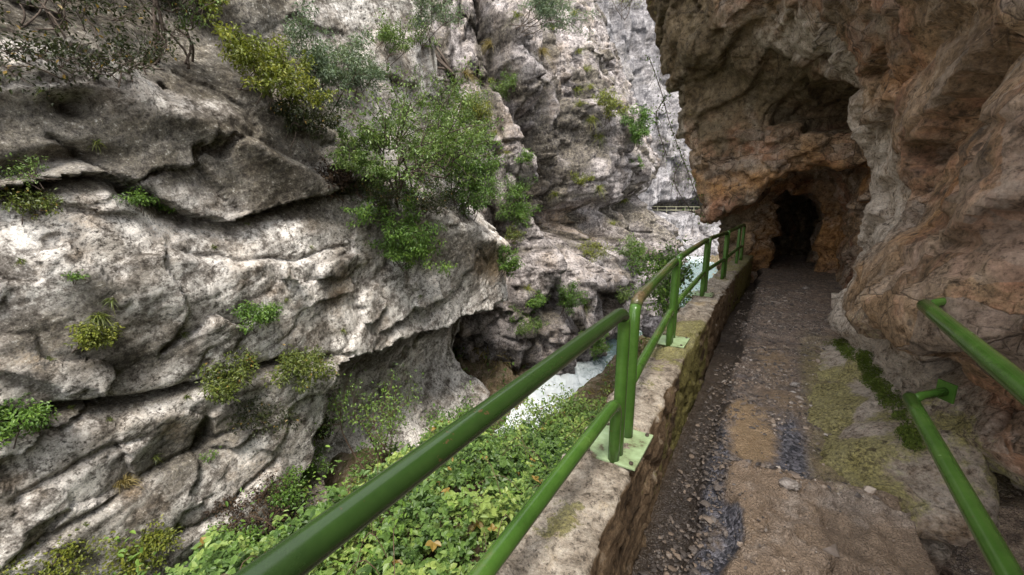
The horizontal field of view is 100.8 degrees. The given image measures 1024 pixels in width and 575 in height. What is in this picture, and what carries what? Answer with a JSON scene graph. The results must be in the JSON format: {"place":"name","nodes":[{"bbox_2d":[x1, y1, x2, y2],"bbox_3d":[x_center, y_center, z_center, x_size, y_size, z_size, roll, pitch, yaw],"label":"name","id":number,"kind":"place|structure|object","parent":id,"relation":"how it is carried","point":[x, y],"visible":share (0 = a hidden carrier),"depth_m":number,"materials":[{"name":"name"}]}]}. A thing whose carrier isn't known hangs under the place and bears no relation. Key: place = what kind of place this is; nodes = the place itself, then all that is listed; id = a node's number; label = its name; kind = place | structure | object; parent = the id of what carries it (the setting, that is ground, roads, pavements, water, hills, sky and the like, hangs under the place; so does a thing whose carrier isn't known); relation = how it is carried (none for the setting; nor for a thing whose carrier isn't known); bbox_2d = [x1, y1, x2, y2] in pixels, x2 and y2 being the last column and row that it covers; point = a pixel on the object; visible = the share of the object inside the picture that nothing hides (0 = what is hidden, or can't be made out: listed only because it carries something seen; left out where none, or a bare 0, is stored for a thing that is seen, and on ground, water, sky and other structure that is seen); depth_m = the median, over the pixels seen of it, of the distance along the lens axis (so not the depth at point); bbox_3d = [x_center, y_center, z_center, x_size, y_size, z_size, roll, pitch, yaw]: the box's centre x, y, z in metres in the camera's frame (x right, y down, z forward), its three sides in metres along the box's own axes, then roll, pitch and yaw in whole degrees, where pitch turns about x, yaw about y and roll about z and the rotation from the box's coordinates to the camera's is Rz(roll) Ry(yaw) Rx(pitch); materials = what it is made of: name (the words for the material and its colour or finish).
{"place":"outdoors","nodes":[
{"label":"outdoors","id":0,"kind":"place"},
{"bbox_2d":[0,0,510,574],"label":"cliff","id":1,"kind":"structure","parent":0,"point":[202,144],"depth_m":6.32,"materials":[{"name":"stone"}]},
{"bbox_2d":[0,393,60,448],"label":"rock plant","id":2,"kind":"object","parent":1,"relation":"on","point":[35,416],"visible":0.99,"depth_m":4.77,"materials":[{"name":"green plant"}]},
{"bbox_2d":[0,152,61,190],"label":"rock plant","id":3,"kind":"object","parent":1,"relation":"on","point":[34,168],"visible":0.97,"depth_m":4.74,"materials":[{"name":"green plant"}]},
{"bbox_2d":[0,183,65,224],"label":"rock plant","id":4,"kind":"object","parent":1,"relation":"on","point":[42,202],"visible":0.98,"depth_m":4.82,"materials":[{"name":"green plant"}]},
{"bbox_2d":[1,528,123,574],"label":"rock plant","id":5,"kind":"object","parent":1,"relation":"on","point":[63,558],"visible":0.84,"depth_m":5.06,"materials":[{"name":"green plant"}]},
{"bbox_2d":[0,2,137,94],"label":"cliff shrub","id":6,"kind":"object","parent":1,"relation":"on","point":[41,55],"visible":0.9,"depth_m":4.70,"materials":[{"name":"green plant"}]},
{"bbox_2d":[61,269,89,283],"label":"rock plant","id":7,"kind":"object","parent":1,"relation":"on","point":[73,277],"visible":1,"depth_m":5.00,"materials":[{"name":"green plant"}]},
{"bbox_2d":[16,0,157,45],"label":"cliff shrub","id":8,"kind":"object","parent":1,"relation":"on","point":[53,22],"visible":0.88,"depth_m":5.16,"materials":[{"name":"green plant"}]},
{"bbox_2d":[64,321,125,352],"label":"rock plant","id":9,"kind":"object","parent":1,"relation":"on","point":[88,340],"visible":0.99,"depth_m":5.15,"materials":[{"name":"green plant"}]},
{"bbox_2d":[77,311,116,334],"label":"grass tuft","id":10,"kind":"object","parent":1,"relation":"on","point":[98,317],"visible":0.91,"depth_m":5.27,"materials":[{"name":"green plant"}]},
{"bbox_2d":[19,0,199,105],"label":"cliff shrub","id":11,"kind":"object","parent":1,"relation":"on","point":[149,51],"visible":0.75,"depth_m":5.23,"materials":[{"name":"green plant"}]},
{"bbox_2d":[102,297,119,312],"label":"sprig","id":12,"kind":"object","parent":1,"relation":"on","point":[109,301],"visible":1,"depth_m":5.32,"materials":[{"name":"green plant"}]},
{"bbox_2d":[113,471,146,493],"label":"grass tuft","id":13,"kind":"object","parent":1,"relation":"on","point":[125,482],"visible":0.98,"depth_m":5.73,"materials":[{"name":"yellow plant"}]},
{"bbox_2d":[112,185,164,215],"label":"rock plant","id":14,"kind":"object","parent":1,"relation":"on","point":[141,199],"visible":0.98,"depth_m":5.59,"materials":[{"name":"green plant"}]},
{"bbox_2d":[102,514,185,574],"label":"rock plant","id":15,"kind":"object","parent":1,"relation":"on","point":[161,542],"visible":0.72,"depth_m":5.71,"materials":[{"name":"green plant"}]},
{"bbox_2d":[152,204,176,214],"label":"rock plant","id":16,"kind":"object","parent":1,"relation":"on","point":[164,207],"visible":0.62,"depth_m":6.08,"materials":[{"name":"green plant"}]},
{"bbox_2d":[146,0,196,64],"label":"slender tree","id":17,"kind":"object","parent":1,"relation":"on","point":[176,6],"visible":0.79,"depth_m":5.98,"materials":[{"name":"brown plant"}]},
{"bbox_2d":[139,0,224,68],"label":"slender tree","id":18,"kind":"object","parent":1,"relation":"on","point":[191,48],"visible":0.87,"depth_m":6.31,"materials":[{"name":"brown plant"}]},
{"bbox_2d":[199,446,221,462],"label":"rock plant","id":19,"kind":"object","parent":1,"relation":"on","point":[208,458],"visible":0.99,"depth_m":6.62,"materials":[{"name":"green plant"}]},
{"bbox_2d":[194,0,229,24],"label":"cliff shrub","id":20,"kind":"object","parent":1,"relation":"on","point":[212,5],"visible":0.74,"depth_m":6.92,"materials":[{"name":"green plant"}]},
{"bbox_2d":[190,345,260,404],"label":"rock plant","id":21,"kind":"object","parent":1,"relation":"on","point":[225,389],"visible":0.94,"depth_m":6.51,"materials":[{"name":"green plant"}]},
{"bbox_2d":[200,518,266,556],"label":"rock plant","id":22,"kind":"object","parent":1,"relation":"on","point":[254,531],"visible":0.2,"depth_m":6.44,"materials":[{"name":"green plant"}]},
{"bbox_2d":[201,471,296,537],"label":"rock plant","id":23,"kind":"object","parent":1,"relation":"on","point":[263,495],"visible":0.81,"depth_m":6.79,"materials":[{"name":"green plant"}]},
{"bbox_2d":[227,300,285,334],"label":"rock plant","id":24,"kind":"object","parent":1,"relation":"on","point":[266,313],"visible":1,"depth_m":6.64,"materials":[{"name":"green plant"}]},
{"bbox_2d":[224,394,303,439],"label":"rock plant","id":25,"kind":"object","parent":1,"relation":"on","point":[262,416],"visible":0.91,"depth_m":6.99,"materials":[{"name":"green plant"}]},
{"bbox_2d":[199,7,338,110],"bbox_3d":[-3.860,-3.574,6.832,1.889,1.320,1.730,0,12,0],"label":"cliff shrub","id":26,"kind":"object","parent":1,"relation":"on","point":[277,73],"visible":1,"depth_m":6.59,"materials":[{"name":"green plant"}]},
{"bbox_2d":[263,464,312,509],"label":"rock plant","id":27,"kind":"object","parent":1,"relation":"on","point":[284,501],"visible":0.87,"depth_m":7.33,"materials":[{"name":"green plant"}]},
{"bbox_2d":[259,344,339,393],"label":"rock plant","id":28,"kind":"object","parent":1,"relation":"on","point":[301,365],"visible":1,"depth_m":7.08,"materials":[{"name":"green plant"}]},
{"bbox_2d":[268,75,346,153],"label":"cliff shrub","id":29,"kind":"object","parent":1,"relation":"on","point":[292,115],"visible":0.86,"depth_m":7.29,"materials":[{"name":"green plant"}]},
{"bbox_2d":[300,437,333,483],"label":"rock plant","id":30,"kind":"object","parent":1,"relation":"on","point":[311,469],"visible":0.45,"depth_m":8.46,"materials":[{"name":"green plant"}]},
{"bbox_2d":[313,411,338,441],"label":"rock plant","id":31,"kind":"object","parent":1,"relation":"on","point":[319,431],"visible":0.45,"depth_m":9.64,"materials":[{"name":"green plant"}]},
{"bbox_2d":[281,0,386,119],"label":"cliff shrub","id":32,"kind":"object","parent":1,"relation":"on","point":[326,69],"visible":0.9,"depth_m":8.20,"materials":[{"name":"green plant"}]},
{"bbox_2d":[314,154,356,201],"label":"cliff shrub","id":33,"kind":"object","parent":1,"relation":"on","point":[342,178],"visible":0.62,"depth_m":8.04,"materials":[{"name":"green plant"}]},
{"bbox_2d":[338,32,393,104],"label":"cliff shrub","id":34,"kind":"object","parent":1,"relation":"on","point":[368,83],"visible":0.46,"depth_m":9.41,"materials":[{"name":"green plant"}]},
{"bbox_2d":[325,123,410,187],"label":"cliff shrub","id":35,"kind":"object","parent":1,"relation":"on","point":[370,167],"visible":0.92,"depth_m":7.82,"materials":[{"name":"green plant"}]},
{"bbox_2d":[337,163,421,213],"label":"cliff shrub","id":36,"kind":"object","parent":1,"relation":"on","point":[370,193],"visible":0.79,"depth_m":8.58,"materials":[{"name":"green plant"}]},
{"bbox_2d":[340,170,447,251],"bbox_3d":[-2.479,-1.562,8.741,2.193,1.784,1.579,-10,15,-40],"label":"cliff shrub","id":37,"kind":"object","parent":1,"relation":"on","point":[364,215],"visible":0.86,"depth_m":8.74,"materials":[{"name":"green plant"}]},
{"bbox_2d":[363,8,440,68],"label":"cliff shrub","id":38,"kind":"object","parent":1,"relation":"on","point":[385,33],"visible":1,"depth_m":10.16,"materials":[{"name":"green plant"}]},
{"bbox_2d":[362,217,457,276],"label":"cliff shrub","id":39,"kind":"object","parent":1,"relation":"on","point":[398,253],"visible":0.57,"depth_m":9.06,"materials":[{"name":"green plant"}]},
{"bbox_2d":[334,56,503,207],"bbox_3d":[-1.731,-3.152,8.556,3.174,3.064,3.154,0,12,0],"label":"cliff shrub","id":40,"kind":"object","parent":1,"relation":"on","point":[405,112],"visible":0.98,"depth_m":8.42,"materials":[{"name":"green plant"}]},
{"bbox_2d":[394,115,449,180],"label":"cliff shrub","id":41,"kind":"object","parent":1,"relation":"on","point":[415,136],"visible":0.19,"depth_m":10.83,"materials":[{"name":"green plant"}]},
{"bbox_2d":[389,173,460,218],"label":"cliff shrub","id":42,"kind":"object","parent":1,"relation":"on","point":[426,202],"visible":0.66,"depth_m":9.58,"materials":[{"name":"green plant"}]},
{"bbox_2d":[410,0,467,49],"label":"cliff shrub","id":43,"kind":"object","parent":1,"relation":"on","point":[421,7],"visible":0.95,"depth_m":11.46,"materials":[{"name":"green plant"}]},
{"bbox_2d":[410,61,492,138],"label":"cliff shrub","id":44,"kind":"object","parent":1,"relation":"on","point":[461,102],"visible":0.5,"depth_m":12.04,"materials":[{"name":"green plant"}]},
{"bbox_2d":[426,168,495,220],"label":"cliff shrub","id":45,"kind":"object","parent":1,"relation":"on","point":[474,198],"visible":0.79,"depth_m":10.93,"materials":[{"name":"green plant"}]},
{"bbox_2d":[421,105,505,213],"bbox_3d":[-1.201,-3.263,10.835,2.133,2.745,2.439,0,12,0],"label":"cliff shrub","id":46,"kind":"object","parent":1,"relation":"on","point":[477,168],"visible":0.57,"depth_m":10.84,"materials":[{"name":"green plant"}]},
{"bbox_2d":[496,244,524,281],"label":"cliff shrub","id":47,"kind":"object","parent":1,"relation":"on","point":[506,266],"visible":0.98,"depth_m":12.57,"materials":[{"name":"green plant"}]},
{"bbox_2d":[269,254,719,574],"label":"riverbank","id":48,"kind":"structure","parent":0,"point":[493,382],"depth_m":14.41,"materials":[{"name":"soil"}]},
{"bbox_2d":[299,457,380,509],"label":"bank shrub","id":49,"kind":"object","parent":48,"relation":"on","point":[353,482],"visible":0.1,"depth_m":7.26,"materials":[{"name":"green plant"}]},
{"bbox_2d":[104,396,601,574],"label":"nettle growth","id":50,"kind":"object","parent":48,"relation":"on","point":[401,527],"visible":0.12,"depth_m":4.01,"materials":[{"name":"green plant"}]},
{"bbox_2d":[305,359,427,469],"bbox_3d":[-2.960,2.960,8.871,1.806,2.871,2.530,11,16,43],"label":"bank shrub","id":51,"kind":"object","parent":48,"relation":"on","point":[392,415],"visible":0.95,"depth_m":8.75,"materials":[{"name":"green plant"}]},
{"bbox_2d":[139,404,605,574],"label":"bramble cover","id":52,"kind":"object","parent":48,"relation":"on","point":[431,533],"visible":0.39,"depth_m":4.15,"materials":[{"name":"green plant"}]},
{"bbox_2d":[420,381,516,442],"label":"bank shrub","id":53,"kind":"object","parent":48,"relation":"on","point":[462,412],"visible":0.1,"depth_m":9.69,"materials":[{"name":"green plant"}]},
{"bbox_2d":[486,412,531,439],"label":"bank shrub","id":54,"kind":"object","parent":48,"relation":"on","point":[504,431],"visible":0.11,"depth_m":9.79,"materials":[{"name":"green plant"}]},
{"bbox_2d":[505,384,590,439],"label":"bank shrub","id":55,"kind":"object","parent":48,"relation":"on","point":[558,406],"visible":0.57,"depth_m":7.96,"materials":[{"name":"green plant"}]},
{"bbox_2d":[453,289,697,407],"bbox_3d":[6.645,1.607,23.823,10.694,2.969,22.707,7,13,29],"label":"dry scrub","id":56,"kind":"object","parent":48,"relation":"on","point":[608,380],"visible":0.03,"depth_m":15.86,"materials":[{"name":"brown plant"}]},
{"bbox_2d":[451,282,699,416],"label":"bank undergrowth","id":57,"kind":"object","parent":48,"relation":"on","point":[531,362],"visible":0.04,"depth_m":15.74,"materials":[{"name":"green plant"}]},
{"bbox_2d":[543,382,609,420],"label":"bank shrub","id":58,"kind":"object","parent":48,"relation":"on","point":[585,410],"visible":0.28,"depth_m":9.28,"materials":[{"name":"green plant"}]},
{"bbox_2d":[640,314,662,337],"bbox_3d":[6.391,1.769,17.732,2.128,1.175,1.488,0,12,0],"label":"boulder","id":59,"kind":"object","parent":48,"relation":"on","point":[649,323],"visible":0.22,"depth_m":17.46,"materials":[{"name":"grey stone"}]},
{"bbox_2d":[622,234,702,317],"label":"bank shrub","id":60,"kind":"object","parent":48,"relation":"on","point":[661,291],"visible":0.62,"depth_m":6.12,"materials":[{"name":"green plant"}]},
{"bbox_2d":[431,0,688,374],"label":"buttress cliff","id":61,"kind":"structure","parent":0,"point":[544,120],"depth_m":19.17,"materials":[{"name":"grey stone"}]},
{"bbox_2d":[434,47,455,88],"bbox_3d":[-3.958,-10.092,16.895,3.441,3.904,2.292,-8,14,-35],"label":"slender tree","id":62,"kind":"object","parent":61,"relation":"on","point":[445,65],"visible":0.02,"depth_m":17.23,"materials":[{"name":"brown plant"}]},
{"bbox_2d":[462,68,479,85],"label":"grass tuft","id":63,"kind":"object","parent":61,"relation":"on","point":[466,73],"visible":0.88,"depth_m":17.31,"materials":[{"name":"yellow plant"}]},
{"bbox_2d":[452,78,492,123],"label":"cliff shrub","id":64,"kind":"object","parent":61,"relation":"on","point":[478,110],"visible":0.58,"depth_m":16.49,"materials":[{"name":"green plant"}]},
{"bbox_2d":[464,118,498,161],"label":"cliff shrub","id":65,"kind":"object","parent":61,"relation":"on","point":[486,134],"visible":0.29,"depth_m":15.87,"materials":[{"name":"green plant"}]},
{"bbox_2d":[481,38,493,57],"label":"grass tuft","id":66,"kind":"object","parent":61,"relation":"on","point":[488,43],"visible":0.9,"depth_m":18.42,"materials":[{"name":"yellow plant"}]},
{"bbox_2d":[488,68,517,101],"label":"cliff shrub","id":67,"kind":"object","parent":61,"relation":"on","point":[510,82],"visible":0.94,"depth_m":17.74,"materials":[{"name":"green plant"}]},
{"bbox_2d":[478,160,541,227],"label":"cliff shrub","id":68,"kind":"object","parent":61,"relation":"on","point":[515,192],"visible":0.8,"depth_m":16.80,"materials":[{"name":"green plant"}]},
{"bbox_2d":[503,222,526,246],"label":"cliff shrub","id":69,"kind":"object","parent":61,"relation":"on","point":[513,235],"visible":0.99,"depth_m":16.57,"materials":[{"name":"green plant"}]},
{"bbox_2d":[500,192,533,227],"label":"cliff shrub","id":70,"kind":"object","parent":61,"relation":"on","point":[521,213],"visible":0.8,"depth_m":16.98,"materials":[{"name":"green plant"}]},
{"bbox_2d":[513,148,535,169],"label":"cliff shrub","id":71,"kind":"object","parent":61,"relation":"on","point":[528,157],"visible":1,"depth_m":16.52,"materials":[{"name":"green plant"}]},
{"bbox_2d":[507,303,548,344],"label":"cliff shrub","id":72,"kind":"object","parent":61,"relation":"on","point":[537,324],"visible":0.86,"depth_m":15.72,"materials":[{"name":"green plant"}]},
{"bbox_2d":[525,289,549,316],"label":"cliff shrub","id":73,"kind":"object","parent":61,"relation":"on","point":[536,302],"visible":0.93,"depth_m":16.12,"materials":[{"name":"green plant"}]},
{"bbox_2d":[537,46,557,70],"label":"grass tuft","id":74,"kind":"object","parent":61,"relation":"on","point":[544,49],"visible":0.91,"depth_m":19.47,"materials":[{"name":"yellow plant"}]},
{"bbox_2d":[510,0,600,40],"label":"cliff shrub","id":75,"kind":"object","parent":61,"relation":"on","point":[539,6],"visible":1,"depth_m":16.41,"materials":[{"name":"green plant"}]},
{"bbox_2d":[556,276,589,322],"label":"cliff shrub","id":76,"kind":"object","parent":61,"relation":"on","point":[567,301],"visible":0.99,"depth_m":16.98,"materials":[{"name":"green plant"}]},
{"bbox_2d":[569,171,594,191],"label":"cliff shrub","id":77,"kind":"object","parent":61,"relation":"on","point":[584,180],"visible":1,"depth_m":20.14,"materials":[{"name":"green plant"}]},
{"bbox_2d":[575,238,613,262],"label":"cliff shrub","id":78,"kind":"object","parent":61,"relation":"on","point":[594,246],"visible":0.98,"depth_m":19.63,"materials":[{"name":"green plant"}]},
{"bbox_2d":[578,329,612,360],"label":"cliff shrub","id":79,"kind":"object","parent":61,"relation":"on","point":[601,348],"visible":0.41,"depth_m":17.61,"materials":[{"name":"green plant"}]},
{"bbox_2d":[590,86,630,128],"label":"cliff shrub","id":80,"kind":"object","parent":61,"relation":"on","point":[613,105],"visible":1,"depth_m":19.31,"materials":[{"name":"green plant"}]},
{"bbox_2d":[612,232,646,270],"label":"cliff shrub","id":81,"kind":"object","parent":61,"relation":"on","point":[630,252],"visible":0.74,"depth_m":19.87,"materials":[{"name":"green plant"}]},
{"bbox_2d":[613,273,648,307],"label":"cliff shrub","id":82,"kind":"object","parent":61,"relation":"on","point":[620,296],"visible":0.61,"depth_m":19.35,"materials":[{"name":"green plant"}]},
{"bbox_2d":[615,103,658,149],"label":"cliff shrub","id":83,"kind":"object","parent":61,"relation":"on","point":[639,127],"visible":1,"depth_m":20.26,"materials":[{"name":"green plant"}]},
{"bbox_2d":[495,256,717,432],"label":"river","id":84,"kind":"structure","parent":0,"point":[589,369],"depth_m":16.85,"materials":[{"name":"liquid"}]},
{"bbox_2d":[596,0,720,256],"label":"cliff","id":85,"kind":"structure","parent":0,"point":[633,37],"depth_m":53.46,"materials":[{"name":"grey stone"}]},
{"bbox_2d":[612,0,644,20],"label":"cliff shrub","id":86,"kind":"object","parent":85,"relation":"on","point":[625,7],"visible":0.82,"depth_m":51.29,"materials":[{"name":"green plant"}]},
{"bbox_2d":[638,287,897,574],"bbox_3d":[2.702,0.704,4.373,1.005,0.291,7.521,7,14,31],"label":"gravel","id":87,"kind":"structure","parent":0,"point":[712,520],"depth_m":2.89,"materials":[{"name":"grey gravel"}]},
{"bbox_2d":[632,255,1023,574],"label":"path","id":88,"kind":"structure","parent":0,"point":[862,533],"depth_m":2.32,"materials":[{"name":"brown soil"}]},
{"bbox_2d":[496,255,753,574],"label":"parapet wall","id":89,"kind":"structure","parent":88,"relation":"on","point":[594,517],"depth_m":1.91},
{"bbox_2d":[233,308,652,574],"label":"railing panel","id":90,"kind":"object","parent":89,"relation":"on","point":[308,547],"visible":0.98,"depth_m":0.89,"materials":[{"name":"green paint"}]},
{"bbox_2d":[624,258,689,438],"bbox_3d":[0.877,0.224,2.626,0.224,0.686,1.694,7,13,30],"label":"railing panel","id":91,"kind":"object","parent":89,"relation":"on","point":[636,365],"visible":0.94,"depth_m":2.08,"materials":[{"name":"green paint"}]},
{"bbox_2d":[674,238,713,337],"bbox_3d":[1.768,-0.086,4.133,0.200,0.686,2.025,7,14,31],"label":"railing panel","id":92,"kind":"object","parent":89,"relation":"on","point":[702,275],"visible":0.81,"depth_m":4.12,"materials":[{"name":"green paint"}]},
{"bbox_2d":[705,231,728,291],"bbox_3d":[2.627,-0.353,5.435,0.051,0.686,1.272,8,14,34],"label":"railing panel","id":93,"kind":"object","parent":89,"relation":"on","point":[723,259],"visible":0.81,"depth_m":5.53,"materials":[{"name":"green paint"}]},
{"bbox_2d":[725,224,745,276],"bbox_3d":[3.625,-0.650,6.881,0.061,0.686,2.152,8,14,33],"label":"railing panel","id":94,"kind":"object","parent":89,"relation":"on","point":[738,245],"visible":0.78,"depth_m":7.23,"materials":[{"name":"green paint"}]},
{"bbox_2d":[778,477,801,490],"bbox_3d":[1.466,1.033,2.232,0.114,0.050,0.082,4,12,19],"label":"stone","id":95,"kind":"object","parent":88,"relation":"on","point":[787,483],"visible":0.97,"depth_m":2.21,"materials":[{"name":"grey stone"}]},
{"bbox_2d":[646,0,1023,574],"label":"overhang rock","id":96,"kind":"object","parent":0,"point":[870,153],"visible":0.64,"depth_m":2.85,"materials":[{"name":"brown stone"}]},
{"bbox_2d":[649,88,673,169],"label":"hanging ivy","id":97,"kind":"object","parent":96,"relation":"hanging from","point":[656,122],"visible":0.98,"depth_m":7.96,"materials":[{"name":"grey plant"}]},
{"bbox_2d":[640,55,712,227],"bbox_3d":[3.043,-2.715,7.843,1.506,3.190,0.324,6,13,26],"label":"hanging ivy","id":98,"kind":"object","parent":96,"relation":"hanging from","point":[679,148],"visible":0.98,"depth_m":7.83,"materials":[{"name":"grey plant"}]},
{"bbox_2d":[668,149,695,229],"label":"hanging ivy","id":99,"kind":"object","parent":96,"relation":"hanging from","point":[672,183],"visible":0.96,"depth_m":7.99,"materials":[{"name":"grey plant"}]},
{"bbox_2d":[823,337,926,452],"bbox_3d":[3.366,0.723,4.285,0.384,0.780,4.536,7,14,32],"label":"moss","id":100,"kind":"object","parent":96,"relation":"on","point":[907,437],"visible":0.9,"depth_m":2.99,"materials":[{"name":"green plant"}]},
{"bbox_2d":[902,379,1023,574],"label":"wall rail","id":101,"kind":"object","parent":96,"relation":"attached to","point":[998,555],"depth_m":1.24,"materials":[{"name":"green metal"}]},
{"bbox_2d":[916,297,1023,405],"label":"wall rail","id":102,"kind":"object","parent":96,"relation":"attached to","point":[1002,371],"depth_m":1.20,"materials":[{"name":"green metal"}]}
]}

